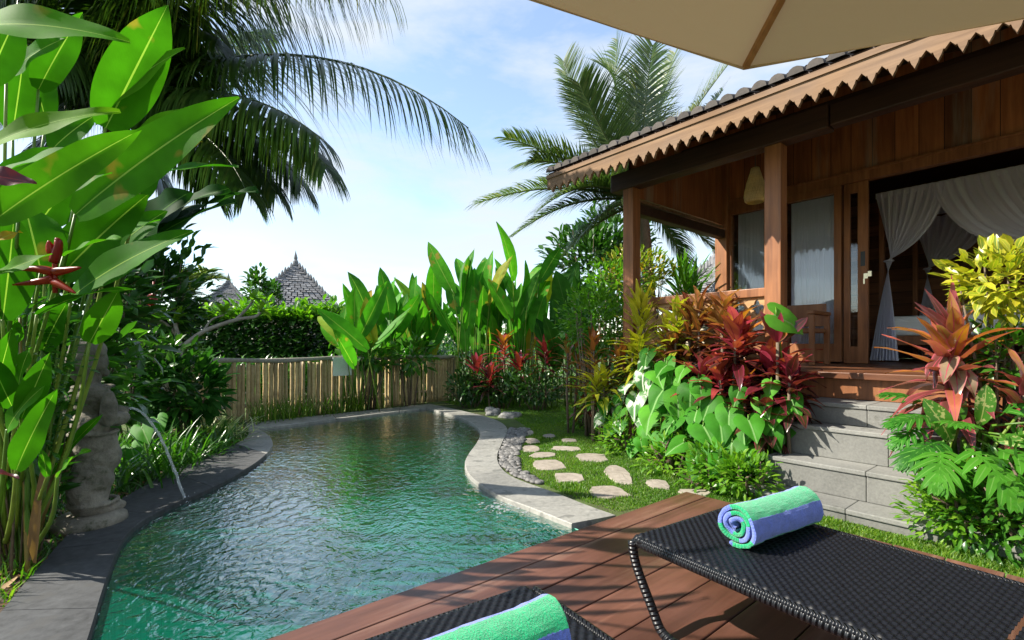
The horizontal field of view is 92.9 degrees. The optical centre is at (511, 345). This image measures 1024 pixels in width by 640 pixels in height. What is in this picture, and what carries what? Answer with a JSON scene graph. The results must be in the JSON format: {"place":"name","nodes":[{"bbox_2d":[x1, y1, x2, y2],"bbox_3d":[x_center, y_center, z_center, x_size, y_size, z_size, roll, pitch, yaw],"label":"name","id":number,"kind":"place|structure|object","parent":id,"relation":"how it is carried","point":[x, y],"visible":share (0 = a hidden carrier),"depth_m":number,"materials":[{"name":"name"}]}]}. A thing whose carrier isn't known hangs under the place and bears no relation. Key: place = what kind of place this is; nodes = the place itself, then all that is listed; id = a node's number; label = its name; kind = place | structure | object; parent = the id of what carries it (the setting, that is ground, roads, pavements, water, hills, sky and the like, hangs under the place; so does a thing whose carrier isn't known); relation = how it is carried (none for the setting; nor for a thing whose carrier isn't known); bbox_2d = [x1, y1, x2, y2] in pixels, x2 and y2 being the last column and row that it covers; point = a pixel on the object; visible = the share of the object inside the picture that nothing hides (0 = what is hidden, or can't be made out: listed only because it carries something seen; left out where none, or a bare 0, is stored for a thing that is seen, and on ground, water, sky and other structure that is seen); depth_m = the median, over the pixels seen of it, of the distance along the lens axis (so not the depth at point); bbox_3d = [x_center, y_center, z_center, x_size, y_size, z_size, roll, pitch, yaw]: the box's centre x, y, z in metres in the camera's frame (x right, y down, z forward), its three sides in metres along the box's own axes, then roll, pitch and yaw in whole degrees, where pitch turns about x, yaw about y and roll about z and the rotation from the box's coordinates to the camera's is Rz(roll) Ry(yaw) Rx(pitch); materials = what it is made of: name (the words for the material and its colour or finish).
{"place":"outdoors","nodes":[
{"label":"outdoors","id":0,"kind":"place"},
{"bbox_2d":[263,251,337,352],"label":"house","id":1,"kind":"structure","parent":0,"point":[295,279],"depth_m":24.09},
{"bbox_2d":[152,455,468,639],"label":"pool floor","id":2,"kind":"structure","parent":0,"point":[295,619],"depth_m":4.00,"materials":[{"name":"green tile"}]},
{"bbox_2d":[91,410,575,639],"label":"pool water","id":3,"kind":"structure","parent":0,"point":[378,431],"depth_m":3.49,"materials":[{"name":"teal liquid"}]},
{"bbox_2d":[0,0,827,342],"label":"sky","id":4,"kind":"structure","parent":0,"point":[489,64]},
{"bbox_2d":[101,346,1022,577],"bbox_3d":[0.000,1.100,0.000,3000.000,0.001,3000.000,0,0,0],"label":"ground","id":5,"kind":"structure","parent":0,"point":[509,423],"depth_m":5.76,"materials":[{"name":"green plant"}]},
{"bbox_2d":[0,576,24,611],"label":"bed soil","id":6,"kind":"structure","parent":5,"relation":"on","point":[17,580],"depth_m":2.19,"materials":[{"name":"brown soil"}]},
{"bbox_2d":[0,352,85,576],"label":"leafy shrub","id":7,"kind":"object","parent":6,"relation":"on","point":[64,405],"visible":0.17,"depth_m":2.36,"materials":[{"name":"green plant"}]},
{"bbox_2d":[0,292,99,584],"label":"leafy shrub","id":8,"kind":"object","parent":6,"relation":"on","point":[73,316],"visible":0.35,"depth_m":2.28,"materials":[{"name":"green plant"}]},
{"bbox_2d":[0,3,239,576],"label":"heliconia clump","id":9,"kind":"object","parent":6,"relation":"on","point":[93,194],"visible":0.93,"depth_m":2.16,"materials":[{"name":"green plant"}]},
{"bbox_2d":[35,425,247,570],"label":"border soil","id":10,"kind":"structure","parent":5,"relation":"on","point":[60,512],"depth_m":3.28,"materials":[{"name":"brown soil"}]},
{"bbox_2d":[18,299,183,446],"bbox_3d":[-3.253,0.325,3.304,2.008,1.555,1.126,0,0,0],"label":"dense shrub","id":11,"kind":"object","parent":10,"relation":"on","point":[114,361],"visible":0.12,"depth_m":3.35,"materials":[{"name":"green plant"}]},
{"bbox_2d":[31,259,186,482],"bbox_3d":[-3.479,0.100,3.722,1.765,2.007,1.154,0,0,0],"label":"dense shrub","id":12,"kind":"object","parent":10,"relation":"on","point":[143,314],"visible":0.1,"depth_m":3.79,"materials":[{"name":"green plant"}]},
{"bbox_2d":[3,417,250,578],"bbox_3d":[-3.577,1.008,4.355,1.762,0.185,4.788,0,0,-14],"label":"ground cover","id":13,"kind":"object","parent":10,"relation":"on","point":[47,548],"visible":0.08,"depth_m":3.44,"materials":[{"name":"green plant"}]},
{"bbox_2d":[58,324,207,445],"bbox_3d":[-4.049,0.402,5.201,1.677,1.406,1.176,0,0,0],"label":"dark shrub","id":14,"kind":"object","parent":10,"relation":"on","point":[174,342],"visible":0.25,"depth_m":5.08,"materials":[{"name":"green plant"}]},
{"bbox_2d":[121,412,167,469],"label":"broad leaf plant","id":15,"kind":"object","parent":10,"relation":"on","point":[142,433],"visible":0.69,"depth_m":4.06,"materials":[{"name":"green plant"}]},
{"bbox_2d":[60,425,232,492],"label":"border plant","id":16,"kind":"object","parent":10,"relation":"on","point":[127,473],"visible":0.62,"depth_m":3.85,"materials":[{"name":"green plant"}]},
{"bbox_2d":[89,184,258,308],"bbox_3d":[-2.695,0.003,3.456,1.940,2.201,0.414,0,0,21],"label":"banana plant","id":17,"kind":"object","parent":10,"relation":"on","point":[174,202],"visible":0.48,"depth_m":3.35,"materials":[{"name":"green plant"}]},
{"bbox_2d":[114,419,233,481],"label":"border plant","id":18,"kind":"object","parent":10,"relation":"on","point":[194,457],"visible":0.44,"depth_m":4.33,"materials":[{"name":"green plant"}]},
{"bbox_2d":[126,416,240,469],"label":"border plant","id":19,"kind":"object","parent":10,"relation":"on","point":[184,445],"visible":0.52,"depth_m":4.72,"materials":[{"name":"green plant"}]},
{"bbox_2d":[129,346,240,442],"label":"glossy shrub","id":20,"kind":"object","parent":10,"relation":"on","point":[209,408],"visible":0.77,"depth_m":5.16,"materials":[{"name":"green plant"}]},
{"bbox_2d":[144,286,282,390],"bbox_3d":[-3.840,0.046,6.162,1.783,1.654,0.656,0,0,-25],"label":"frangipani tree","id":21,"kind":"object","parent":10,"relation":"on","point":[224,309],"visible":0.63,"depth_m":6.17,"materials":[{"name":"green plant"}]},
{"bbox_2d":[72,223,234,425],"bbox_3d":[-4.650,-0.260,6.175,1.837,2.726,1.392,0,0,0],"label":"dark tree","id":22,"kind":"object","parent":5,"relation":"on","point":[165,267],"visible":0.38,"depth_m":6.18,"materials":[{"name":"green plant"}]},
{"bbox_2d":[0,0,491,396],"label":"coconut palm","id":23,"kind":"object","parent":5,"relation":"on","point":[198,70],"visible":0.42,"depth_m":5.42,"materials":[{"name":"green plant"}]},
{"bbox_2d":[238,262,272,350],"bbox_3d":[-8.382,-0.821,15.990,1.102,3.845,1.036,0,0,-34],"label":"slender tree","id":24,"kind":"object","parent":5,"relation":"on","point":[251,285],"visible":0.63,"depth_m":15.90,"materials":[{"name":"green plant"}]},
{"bbox_2d":[187,291,383,388],"bbox_3d":[-5.359,-0.107,11.597,4.996,2.598,1.361,0,0,0],"label":"hedge","id":25,"kind":"object","parent":5,"relation":"on","point":[230,340],"visible":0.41,"depth_m":11.17,"materials":[{"name":"green plant"}]},
{"bbox_2d":[0,404,615,639],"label":"pool coping","id":26,"kind":"object","parent":5,"relation":"on","point":[60,593],"visible":0.78,"depth_m":3.12,"materials":[{"name":"stone"}]},
{"bbox_2d":[49,338,129,537],"bbox_3d":[-2.558,0.515,2.955,0.378,1.171,0.373,0,0,-41],"label":"stone statue","id":27,"kind":"object","parent":26,"relation":"on","point":[91,505],"visible":0.77,"depth_m":2.89,"materials":[{"name":"grey stone"}]},
{"bbox_2d":[187,355,457,426],"bbox_3d":[-2.741,0.633,8.209,0.169,0.935,4.728,0,0,43],"label":"bamboo fence","id":28,"kind":"object","parent":5,"relation":"on","point":[316,377],"visible":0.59,"depth_m":7.73,"materials":[{"name":"beige wood"}]},
{"bbox_2d":[93,419,577,639],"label":"pool wall","id":29,"kind":"structure","parent":5,"relation":"in","point":[114,631],"depth_m":3.35,"materials":[{"name":"green tile"}]},
{"bbox_2d":[316,281,411,411],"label":"canna clump","id":30,"kind":"object","parent":5,"relation":"on","point":[349,333],"visible":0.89,"depth_m":7.91,"materials":[{"name":"green plant"}]},
{"bbox_2d":[335,335,401,409],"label":"plant","id":31,"kind":"object","parent":5,"relation":"on","point":[377,367],"visible":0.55,"depth_m":8.23,"materials":[{"name":"green plant"}]},
{"bbox_2d":[347,268,395,409],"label":"canna clump","id":32,"kind":"object","parent":5,"relation":"on","point":[385,318],"visible":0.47,"depth_m":8.35,"materials":[{"name":"green plant"}]},
{"bbox_2d":[172,302,608,403],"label":"undergrowth","id":33,"kind":"object","parent":5,"relation":"on","point":[443,352],"visible":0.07,"depth_m":10.55,"materials":[{"name":"green plant"}]},
{"bbox_2d":[375,277,419,404],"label":"canna clump","id":34,"kind":"object","parent":5,"relation":"on","point":[403,304],"visible":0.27,"depth_m":9.05,"materials":[{"name":"green plant"}]},
{"bbox_2d":[377,330,441,405],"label":"plant","id":35,"kind":"object","parent":5,"relation":"on","point":[409,368],"visible":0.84,"depth_m":8.67,"materials":[{"name":"green plant"}]},
{"bbox_2d":[394,266,452,390],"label":"canna clump","id":36,"kind":"object","parent":5,"relation":"on","point":[432,287],"visible":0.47,"depth_m":9.65,"materials":[{"name":"green plant"}]},
{"bbox_2d":[427,242,512,404],"bbox_3d":[-0.699,-0.433,9.336,1.661,3.068,0.962,0,0,14],"label":"canna clump","id":37,"kind":"object","parent":5,"relation":"on","point":[465,294],"visible":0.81,"depth_m":9.12,"materials":[{"name":"green plant"}]},
{"bbox_2d":[442,368,498,407],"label":"shrub","id":38,"kind":"object","parent":5,"relation":"on","point":[469,396],"visible":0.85,"depth_m":8.53,"materials":[{"name":"green plant"}]},
{"bbox_2d":[454,251,515,402],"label":"canna clump","id":39,"kind":"object","parent":5,"relation":"on","point":[494,324],"visible":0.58,"depth_m":9.25,"materials":[{"name":"green plant"}]},
{"bbox_2d":[468,365,531,408],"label":"shrub","id":40,"kind":"object","parent":5,"relation":"on","point":[504,398],"visible":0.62,"depth_m":8.41,"materials":[{"name":"green plant"}]},
{"bbox_2d":[494,258,552,401],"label":"canna clump","id":41,"kind":"object","parent":5,"relation":"on","point":[509,288],"visible":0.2,"depth_m":9.49,"materials":[{"name":"green plant"}]},
{"bbox_2d":[488,221,560,404],"bbox_3d":[0.264,-0.593,9.092,1.028,3.388,1.221,0,0,26],"label":"canna clump","id":42,"kind":"object","parent":5,"relation":"on","point":[529,295],"visible":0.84,"depth_m":8.96,"materials":[{"name":"green plant"}]},
{"bbox_2d":[501,363,568,410],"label":"shrub","id":43,"kind":"object","parent":5,"relation":"on","point":[533,398],"visible":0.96,"depth_m":8.14,"materials":[{"name":"green plant"}]},
{"bbox_2d":[535,261,586,407],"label":"banana clump","id":44,"kind":"object","parent":5,"relation":"on","point":[561,283],"visible":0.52,"depth_m":8.53,"materials":[{"name":"green plant"}]},
{"bbox_2d":[548,334,585,432],"bbox_3d":[0.786,0.468,6.129,0.717,1.267,0.638,0,0,0],"label":"croton","id":45,"kind":"object","parent":5,"relation":"on","point":[568,356],"visible":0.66,"depth_m":6.09,"materials":[{"name":"green plant"}]},
{"bbox_2d":[552,273,594,407],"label":"banana clump","id":46,"kind":"object","parent":5,"relation":"on","point":[561,303],"visible":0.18,"depth_m":8.07,"materials":[{"name":"green plant"}]},
{"bbox_2d":[551,278,623,435],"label":"gardenia shrub","id":47,"kind":"object","parent":5,"relation":"on","point":[585,303],"visible":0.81,"depth_m":5.81,"materials":[{"name":"green plant"}]},
{"bbox_2d":[534,218,641,393],"bbox_3d":[1.800,-0.941,11.042,2.804,4.088,2.164,0,0,0],"label":"dark tree","id":48,"kind":"object","parent":5,"relation":"on","point":[595,242],"visible":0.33,"depth_m":10.78,"materials":[{"name":"green plant"}]},
{"bbox_2d":[570,325,610,441],"bbox_3d":[0.908,0.432,5.592,0.496,1.338,0.502,0,0,0],"label":"croton","id":49,"kind":"object","parent":5,"relation":"on","point":[593,338],"visible":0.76,"depth_m":5.57,"materials":[{"name":"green plant"}]},
{"bbox_2d":[464,31,727,352],"bbox_3d":[1.744,-2.512,9.026,5.209,7.245,2.566,0,0,0],"label":"coconut palm","id":50,"kind":"object","parent":5,"relation":"on","point":[585,96],"visible":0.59,"depth_m":8.81,"materials":[{"name":"green plant"}]},
{"bbox_2d":[567,358,630,443],"bbox_3d":[0.977,0.614,5.400,0.814,0.975,0.738,0,0,0],"label":"yellow croton","id":51,"kind":"object","parent":5,"relation":"on","point":[596,381],"visible":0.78,"depth_m":5.38,"materials":[{"name":"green plant"}]},
{"bbox_2d":[578,381,649,458],"bbox_3d":[1.109,0.756,5.339,0.406,0.730,1.312,0,0,-17],"label":"caladium","id":52,"kind":"object","parent":5,"relation":"on","point":[619,411],"visible":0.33,"depth_m":5.18,"materials":[{"name":"green plant"}]},
{"bbox_2d":[582,247,656,420],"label":"green shrub","id":53,"kind":"object","parent":5,"relation":"on","point":[610,264],"visible":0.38,"depth_m":6.56,"materials":[{"name":"green plant"}]},
{"bbox_2d":[590,410,660,457],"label":"border shrub","id":54,"kind":"object","parent":5,"relation":"on","point":[610,424],"visible":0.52,"depth_m":4.95,"materials":[{"name":"green plant"}]},
{"bbox_2d":[598,243,679,347],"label":"ixora shrub","id":55,"kind":"object","parent":5,"relation":"on","point":[661,267],"visible":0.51,"depth_m":6.79,"materials":[{"name":"green plant"}]},
{"bbox_2d":[267,492,1023,639],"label":"deck","id":56,"kind":"structure","parent":5,"relation":"on","point":[587,573],"depth_m":2.02,"materials":[{"name":"brown wood"}]},
{"bbox_2d":[365,586,614,639],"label":"sun lounger","id":57,"kind":"object","parent":56,"relation":"on","point":[581,628],"visible":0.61,"depth_m":1.25,"materials":[{"name":"wicker"}]},
{"bbox_2d":[424,594,570,639],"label":"rolled towel","id":58,"kind":"object","parent":57,"relation":"on","point":[541,617],"visible":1,"depth_m":1.00,"materials":[{"name":"green fabric"}]},
{"bbox_2d":[529,0,1023,69],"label":"parasol","id":59,"kind":"object","parent":56,"relation":"on","point":[745,34],"visible":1,"depth_m":1.69,"materials":[{"name":"beige fabric"}]},
{"bbox_2d":[628,507,1023,639],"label":"sun lounger","id":60,"kind":"object","parent":56,"relation":"on","point":[843,585],"visible":0.82,"depth_m":1.46,"materials":[{"name":"wicker"}]},
{"bbox_2d":[718,486,823,548],"bbox_3d":[0.969,0.630,1.803,0.464,0.149,0.148,0,0,-32],"label":"rolled towel","id":61,"kind":"object","parent":60,"relation":"on","point":[749,524],"visible":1,"depth_m":1.72,"materials":[{"name":"green fabric"}]},
{"bbox_2d":[597,432,755,491],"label":"bed soil","id":62,"kind":"structure","parent":5,"relation":"on","point":[676,472],"depth_m":4.31,"materials":[{"name":"brown soil"}]},
{"bbox_2d":[594,360,659,451],"bbox_3d":[1.290,0.606,5.012,0.530,0.992,1.048,0,0,-30],"label":"variegated caladium","id":63,"kind":"object","parent":62,"relation":"on","point":[635,401],"visible":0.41,"depth_m":4.91,"materials":[{"name":"white plant"}]},
{"bbox_2d":[608,279,666,385],"bbox_3d":[1.391,0.175,5.252,0.701,1.852,0.654,0,0,-37],"label":"yellow croton","id":64,"kind":"object","parent":62,"relation":"on","point":[638,304],"visible":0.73,"depth_m":5.21,"materials":[{"name":"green plant"}]},
{"bbox_2d":[629,429,693,476],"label":"border shrub","id":65,"kind":"object","parent":62,"relation":"on","point":[662,461],"visible":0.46,"depth_m":4.21,"materials":[{"name":"green plant"}]},
{"bbox_2d":[638,346,712,460],"bbox_3d":[1.516,0.554,4.556,0.651,1.096,1.111,0,0,0],"label":"caladium","id":66,"kind":"object","parent":62,"relation":"on","point":[664,387],"visible":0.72,"depth_m":4.44,"materials":[{"name":"green plant"}]},
{"bbox_2d":[649,293,708,429],"bbox_3d":[1.635,0.297,4.798,0.558,1.609,0.629,0,0,0],"label":"croton","id":67,"kind":"object","parent":62,"relation":"on","point":[674,316],"visible":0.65,"depth_m":4.74,"materials":[{"name":"yellow plant"}]},
{"bbox_2d":[633,425,727,486],"bbox_3d":[1.407,0.935,4.226,0.438,0.482,1.250,0,0,-25],"label":"caladium","id":68,"kind":"object","parent":62,"relation":"on","point":[677,444],"visible":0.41,"depth_m":4.03,"materials":[{"name":"green plant"}]},
{"bbox_2d":[656,285,720,385],"bbox_3d":[1.762,0.246,4.703,0.731,1.709,0.652,0,0,20],"label":"croton","id":69,"kind":"object","parent":62,"relation":"on","point":[692,315],"visible":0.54,"depth_m":4.65,"materials":[{"name":"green plant"}]},
{"bbox_2d":[673,439,751,495],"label":"border shrub","id":70,"kind":"object","parent":62,"relation":"on","point":[706,481],"visible":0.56,"depth_m":3.72,"materials":[{"name":"green plant"}]},
{"bbox_2d":[690,296,751,377],"bbox_3d":[1.900,0.331,4.399,0.528,1.539,0.579,0,0,36],"label":"croton","id":71,"kind":"object","parent":62,"relation":"on","point":[718,312],"visible":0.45,"depth_m":4.36,"materials":[{"name":"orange plant"}]},
{"bbox_2d":[687,413,764,488],"bbox_3d":[1.726,0.825,3.868,0.448,0.572,0.625,0,0,-23],"label":"caladium","id":72,"kind":"object","parent":62,"relation":"on","point":[709,428],"visible":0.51,"depth_m":3.80,"materials":[{"name":"green plant"}]},
{"bbox_2d":[690,352,762,417],"bbox_3d":[1.815,0.572,3.967,0.559,1.059,0.647,0,0,-36],"label":"cordyline","id":73,"kind":"object","parent":62,"relation":"on","point":[716,371],"visible":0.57,"depth_m":3.98,"materials":[{"name":"red plant"}]},
{"bbox_2d":[689,373,780,463],"bbox_3d":[1.744,0.672,4.038,0.470,0.860,0.903,0,0,-32],"label":"caladium","id":74,"kind":"object","parent":62,"relation":"on","point":[752,425],"visible":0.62,"depth_m":3.82,"materials":[{"name":"green plant"}]},
{"bbox_2d":[696,305,787,403],"bbox_3d":[1.923,0.377,4.091,0.716,1.450,0.813,0,0,24],"label":"cordyline","id":75,"kind":"object","parent":62,"relation":"on","point":[736,325],"visible":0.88,"depth_m":3.98,"materials":[{"name":"red plant"}]},
{"bbox_2d":[736,338,826,452],"bbox_3d":[2.093,0.500,3.904,0.711,1.203,0.751,0,0,0],"label":"cordyline","id":76,"kind":"object","parent":62,"relation":"on","point":[769,348],"visible":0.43,"depth_m":3.80,"materials":[{"name":"red plant"}]},
{"bbox_2d":[760,392,803,453],"bbox_3d":[2.101,0.721,3.731,0.504,0.760,0.314,0,0,-32],"label":"caladium","id":77,"kind":"object","parent":62,"relation":"on","point":[777,430],"visible":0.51,"depth_m":3.62,"materials":[{"name":"green plant"}]},
{"bbox_2d":[764,302,803,446],"bbox_3d":[2.088,0.381,3.744,0.341,1.438,0.165,0,0,-34],"label":"elephant ear","id":78,"kind":"object","parent":62,"relation":"on","point":[788,315],"visible":0.66,"depth_m":3.73},
{"bbox_2d":[644,245,732,346],"bbox_3d":[2.554,-0.201,7.175,1.442,2.604,1.299,0,0,0],"label":"dracaena","id":79,"kind":"object","parent":5,"relation":"on","point":[686,277],"visible":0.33,"depth_m":7.10,"materials":[{"name":"green plant"}]},
{"bbox_2d":[702,445,785,501],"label":"border shrub","id":80,"kind":"object","parent":5,"relation":"on","point":[742,491],"visible":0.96,"depth_m":3.46,"materials":[{"name":"green plant"}]},
{"bbox_2d":[546,19,1023,452],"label":"villa","id":81,"kind":"object","parent":5,"relation":"on","point":[854,132],"visible":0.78,"depth_m":5.15,"materials":[{"name":"brown wood"}]},
{"bbox_2d":[728,202,763,354],"bbox_3d":[3.270,-0.868,6.719,0.100,2.125,0.595,0,0,-40],"label":"window","id":82,"kind":"structure","parent":81,"relation":"in","point":[733,212],"depth_m":6.87,"materials":[{"name":"brown wood"}]},
{"bbox_2d":[738,210,763,341],"bbox_3d":[3.363,-0.873,6.796,0.064,2.115,0.406,0,0,-40],"label":"sheer curtain","id":83,"kind":"object","parent":81,"relation":"hanging from","point":[751,250],"visible":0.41,"depth_m":6.80,"materials":[{"name":"white fabric"}]},
{"bbox_2d":[744,119,763,204],"bbox_3d":[2.689,-2.078,5.379,0.231,0.992,0.230,0,0,0],"label":"rattan lantern","id":84,"kind":"object","parent":81,"relation":"hanging from","point":[754,192],"visible":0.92,"depth_m":5.32,"materials":[{"name":"beige wicker"}]},
{"bbox_2d":[787,304,830,364],"bbox_3d":[3.314,-0.135,5.629,0.540,0.700,0.500,0,0,-40],"label":"wooden armchair","id":85,"kind":"object","parent":81,"relation":"on","point":[817,314],"visible":0.42,"depth_m":5.60,"materials":[{"name":"brown wood"}]},
{"bbox_2d":[791,195,833,343],"bbox_3d":[3.847,-0.873,6.210,0.064,2.115,0.520,0,0,-40],"label":"sheer curtain","id":86,"kind":"object","parent":81,"relation":"hanging from","point":[812,251],"visible":0.67,"depth_m":6.21,"materials":[{"name":"white fabric"}]},
{"bbox_2d":[787,185,843,361],"bbox_3d":[3.754,-0.868,6.134,0.100,2.125,0.710,0,0,-40],"label":"window","id":87,"kind":"structure","parent":81,"relation":"in","point":[836,349],"depth_m":5.87,"materials":[{"name":"brown wood"}]},
{"bbox_2d":[844,180,871,363],"bbox_3d":[4.075,-0.858,5.730,0.080,2.136,0.284,0,0,-40],"label":"door","id":88,"kind":"structure","parent":81,"relation":"in","point":[860,353],"depth_m":5.71,"materials":[{"name":"brown wood"}]},
{"bbox_2d":[879,211,1023,361],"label":"bed","id":89,"kind":"object","parent":81,"relation":"on","point":[912,322],"visible":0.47,"depth_m":6.39,"materials":[{"name":"brown wood"}]},
{"bbox_2d":[870,164,1023,360],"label":"mosquito net","id":90,"kind":"object","parent":89,"relation":"attached to","point":[983,204],"visible":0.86,"depth_m":6.14,"materials":[{"name":"white fabric"}]},
{"bbox_2d":[757,351,824,453],"bbox_3d":[2.115,0.570,3.695,0.450,1.063,0.539,0,0,36],"label":"cordyline","id":91,"kind":"object","parent":5,"relation":"on","point":[791,373],"visible":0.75,"depth_m":3.63,"materials":[{"name":"red plant"}]},
{"bbox_2d":[749,397,1023,561],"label":"stone steps","id":92,"kind":"structure","parent":5,"relation":"on","point":[837,461],"depth_m":3.32,"materials":[{"name":"grey stone"}]},
{"bbox_2d":[815,515,1023,577],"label":"lawn grass","id":93,"kind":"structure","parent":5,"relation":"on","point":[918,542],"depth_m":2.61,"materials":[{"name":"green plant"}]},
{"bbox_2d":[874,275,1023,457],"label":"pink cordyline","id":94,"kind":"object","parent":5,"relation":"on","point":[947,341],"visible":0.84,"depth_m":2.89,"materials":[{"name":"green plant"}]},
{"bbox_2d":[876,392,1023,513],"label":"philodendron","id":95,"kind":"object","parent":5,"relation":"on","point":[940,477],"visible":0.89,"depth_m":2.60,"materials":[{"name":"green plant"}]},
{"bbox_2d":[889,478,1021,555],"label":"box shrub","id":96,"kind":"object","parent":5,"relation":"on","point":[951,526],"visible":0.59,"depth_m":2.61,"materials":[{"name":"green plant"}]},
{"bbox_2d":[913,455,1023,569],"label":"box shrub","id":97,"kind":"object","parent":5,"relation":"on","point":[991,554],"visible":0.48,"depth_m":2.50,"materials":[{"name":"green plant"}]},
{"bbox_2d":[923,384,1023,481],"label":"dieffenbachia","id":98,"kind":"object","parent":5,"relation":"on","point":[985,400],"visible":0.64,"depth_m":2.72,"materials":[{"name":"green plant"}]},
{"bbox_2d":[928,233,1023,452],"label":"yellow croton bush","id":99,"kind":"object","parent":5,"relation":"on","point":[1000,251],"visible":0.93,"depth_m":2.84,"materials":[{"name":"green plant"}]},
{"bbox_2d":[961,298,1023,471],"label":"green bush","id":100,"kind":"object","parent":5,"relation":"on","point":[1017,334],"visible":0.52,"depth_m":2.83,"materials":[{"name":"green plant"}]},
{"bbox_2d":[961,343,1023,477],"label":"pink cordyline","id":101,"kind":"object","parent":5,"relation":"on","point":[1014,397],"visible":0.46,"depth_m":2.67,"materials":[{"name":"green plant"}]},
{"label":"soil strip","id":102,"kind":"structure","parent":5,"relation":"on","visible":0},
{"bbox_2d":[498,427,544,484],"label":"pebbles","id":103,"kind":"object","parent":102,"relation":"on","point":[509,453],"visible":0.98,"depth_m":4.79,"materials":[{"name":"gravel"}]},
{"label":"bed soil","id":104,"kind":"structure","parent":5,"relation":"on","visible":0},
{"bbox_2d":[963,423,1023,546],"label":"box shrub","id":105,"kind":"object","parent":104,"relation":"on","point":[1019,534],"visible":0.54,"depth_m":2.44,"materials":[{"name":"green plant"}]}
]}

